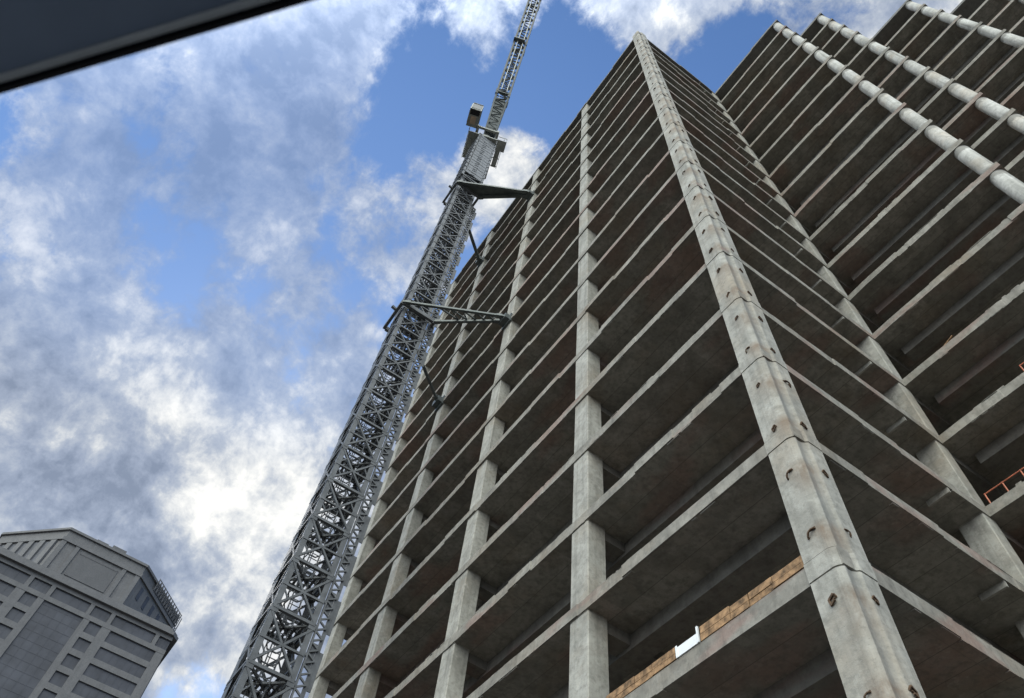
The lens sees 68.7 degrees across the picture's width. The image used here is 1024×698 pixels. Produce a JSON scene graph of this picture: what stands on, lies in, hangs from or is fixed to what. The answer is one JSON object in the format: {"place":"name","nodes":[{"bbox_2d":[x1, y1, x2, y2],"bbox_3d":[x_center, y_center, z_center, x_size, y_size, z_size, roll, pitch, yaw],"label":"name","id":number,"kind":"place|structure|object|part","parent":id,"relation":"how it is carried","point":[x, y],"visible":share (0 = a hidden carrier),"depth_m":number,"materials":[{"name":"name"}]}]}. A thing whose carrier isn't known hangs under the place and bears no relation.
{"place":"outdoors","nodes":[
{"label":"outdoors","id":0,"kind":"place"},
{"bbox_2d":[0,0,313,93],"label":"car","id":1,"kind":"object","parent":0,"point":[42,40],"visible":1,"depth_m":0.44,"materials":[{"name":"paint"}]},
{"bbox_3d":[-0.257,-0.191,0.427,2.100,0.218,0.060,-10,-61,12],"label":"window frame","id":2,"kind":"part","parent":1,"relation":"part of","materials":[{"name":"paint"}]},
{"bbox_2d":[0,0,961,697],"label":"sky","id":3,"kind":"structure","parent":0,"point":[209,241],"materials":[{"name":"blue"}]},
{"bbox_3d":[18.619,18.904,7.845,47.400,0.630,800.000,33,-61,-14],"label":"pavement","id":4,"kind":"structure","parent":0,"visible":0},
{"bbox_2d":[221,0,541,697],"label":"tower crane","id":5,"kind":"object","parent":4,"relation":"on","point":[468,186],"visible":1,"depth_m":39.36,"materials":[{"name":"metal"}]},
{"bbox_2d":[308,0,1023,697],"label":"concrete tower block","id":6,"kind":"structure","parent":4,"relation":"on","point":[710,370],"depth_m":30.34,"materials":[{"name":"concrete"}]},
{"bbox_2d":[606,647,676,697],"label":"timber board","id":7,"kind":"object","parent":6,"relation":"on","point":[633,683],"visible":1,"depth_m":17.49,"materials":[{"name":"brown wood"}]},
{"bbox_2d":[675,626,699,657],"bbox_3d":[3.943,6.605,16.850,0.045,0.420,0.750,33,-61,-14],"label":"white panel","id":8,"kind":"object","parent":6,"relation":"attached to","point":[687,645],"visible":1,"depth_m":16.77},
{"bbox_2d":[699,555,803,640],"bbox_3d":[5.092,5.345,15.947,0.122,0.366,3.046,33,-61,-14],"label":"timber board","id":9,"kind":"object","parent":6,"relation":"on","point":[719,620],"visible":0.99,"depth_m":15.90,"materials":[{"name":"brown wood"}]},
{"bbox_2d":[984,467,1023,502],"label":"guardrail","id":10,"kind":"object","parent":6,"relation":"on","point":[1019,470],"visible":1,"depth_m":23.34,"materials":[{"name":"metal"}]},
{"bbox_3d":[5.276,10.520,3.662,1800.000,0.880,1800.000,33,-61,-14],"label":"ground","id":11,"kind":"structure","parent":0,"visible":0},
{"bbox_2d":[0,527,181,697],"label":"office tower","id":12,"kind":"structure","parent":11,"relation":"on","point":[83,615],"depth_m":104.59,"materials":[{"name":"grey concrete"}]},
{"bbox_2d":[0,624,12,639],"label":"window","id":13,"kind":"structure","parent":12,"relation":"in","point":[5,631],"depth_m":98.02,"materials":[{"name":"grey glass"}]},
{"bbox_2d":[0,581,14,596],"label":"window","id":14,"kind":"structure","parent":12,"relation":"in","point":[6,589],"depth_m":101.63,"materials":[{"name":"grey glass"}]},
{"bbox_2d":[5,608,24,622],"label":"window","id":15,"kind":"structure","parent":12,"relation":"in","point":[15,615],"depth_m":100.00,"materials":[{"name":"grey glass"}]},
{"bbox_2d":[0,562,29,583],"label":"window","id":16,"kind":"structure","parent":12,"relation":"in","point":[6,570],"depth_m":103.48,"materials":[{"name":"grey glass"}]},
{"bbox_2d":[18,592,36,606],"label":"window","id":17,"kind":"structure","parent":12,"relation":"in","point":[27,599],"depth_m":102.25,"materials":[{"name":"grey glass"}]},
{"bbox_2d":[28,578,50,593],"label":"window","id":18,"kind":"structure","parent":12,"relation":"in","point":[36,584],"depth_m":104.37,"materials":[{"name":"grey glass"}]},
{"bbox_2d":[38,689,56,697],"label":"window","id":19,"kind":"structure","parent":12,"relation":"in","point":[45,693],"depth_m":95.89,"materials":[{"name":"grey glass"}]},
{"bbox_2d":[49,671,68,687],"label":"window","id":20,"kind":"structure","parent":12,"relation":"in","point":[58,679],"depth_m":97.80,"materials":[{"name":"grey glass"}]},
{"bbox_2d":[60,654,79,669],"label":"window","id":21,"kind":"structure","parent":12,"relation":"in","point":[69,661],"depth_m":100.03,"materials":[{"name":"grey glass"}]},
{"bbox_2d":[50,588,90,612],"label":"window","id":22,"kind":"structure","parent":12,"relation":"in","point":[59,595],"depth_m":105.42,"materials":[{"name":"grey glass"}]},
{"bbox_2d":[72,638,90,652],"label":"window","id":23,"kind":"structure","parent":12,"relation":"in","point":[81,645],"depth_m":102.25,"materials":[{"name":"grey glass"}]},
{"bbox_2d":[83,622,100,636],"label":"window","id":24,"kind":"structure","parent":12,"relation":"in","point":[92,629],"depth_m":104.44,"materials":[{"name":"grey glass"}]},
{"bbox_2d":[71,681,115,697],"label":"window","id":25,"kind":"structure","parent":12,"relation":"in","point":[81,689],"depth_m":98.88,"materials":[{"name":"grey glass"}]},
{"bbox_2d":[90,607,110,621],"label":"window","id":26,"kind":"structure","parent":12,"relation":"in","point":[98,613],"depth_m":106.48,"materials":[{"name":"grey glass"}]},
{"bbox_2d":[83,664,135,695],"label":"window","id":27,"kind":"structure","parent":12,"relation":"in","point":[98,674],"depth_m":101.33,"materials":[{"name":"grey glass"}]},
{"bbox_2d":[94,647,145,677],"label":"window","id":28,"kind":"structure","parent":12,"relation":"in","point":[108,657],"depth_m":103.55,"materials":[{"name":"grey glass"}]},
{"bbox_2d":[104,631,154,661],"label":"window","id":29,"kind":"structure","parent":12,"relation":"in","point":[112,638],"depth_m":105.78,"materials":[{"name":"grey glass"}]},
{"bbox_2d":[110,616,154,642],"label":"window","id":30,"kind":"structure","parent":12,"relation":"in","point":[130,628],"depth_m":107.65,"materials":[{"name":"grey glass"}]},
{"bbox_2d":[135,588,143,600],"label":"slot window","id":31,"kind":"structure","parent":12,"relation":"in","point":[140,592],"depth_m":114.26,"materials":[{"name":"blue glass"}]},
{"bbox_2d":[141,596,148,609],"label":"slot window","id":32,"kind":"structure","parent":12,"relation":"in","point":[145,602],"depth_m":115.34,"materials":[{"name":"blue glass"}]},
{"bbox_2d":[147,605,154,616],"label":"slot window","id":33,"kind":"structure","parent":12,"relation":"in","point":[152,608],"depth_m":116.49,"materials":[{"name":"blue glass"}]},
{"bbox_2d":[155,637,169,649],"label":"window","id":34,"kind":"structure","parent":12,"relation":"in","point":[162,643],"depth_m":108.74,"materials":[{"name":"grey glass"}]}
]}

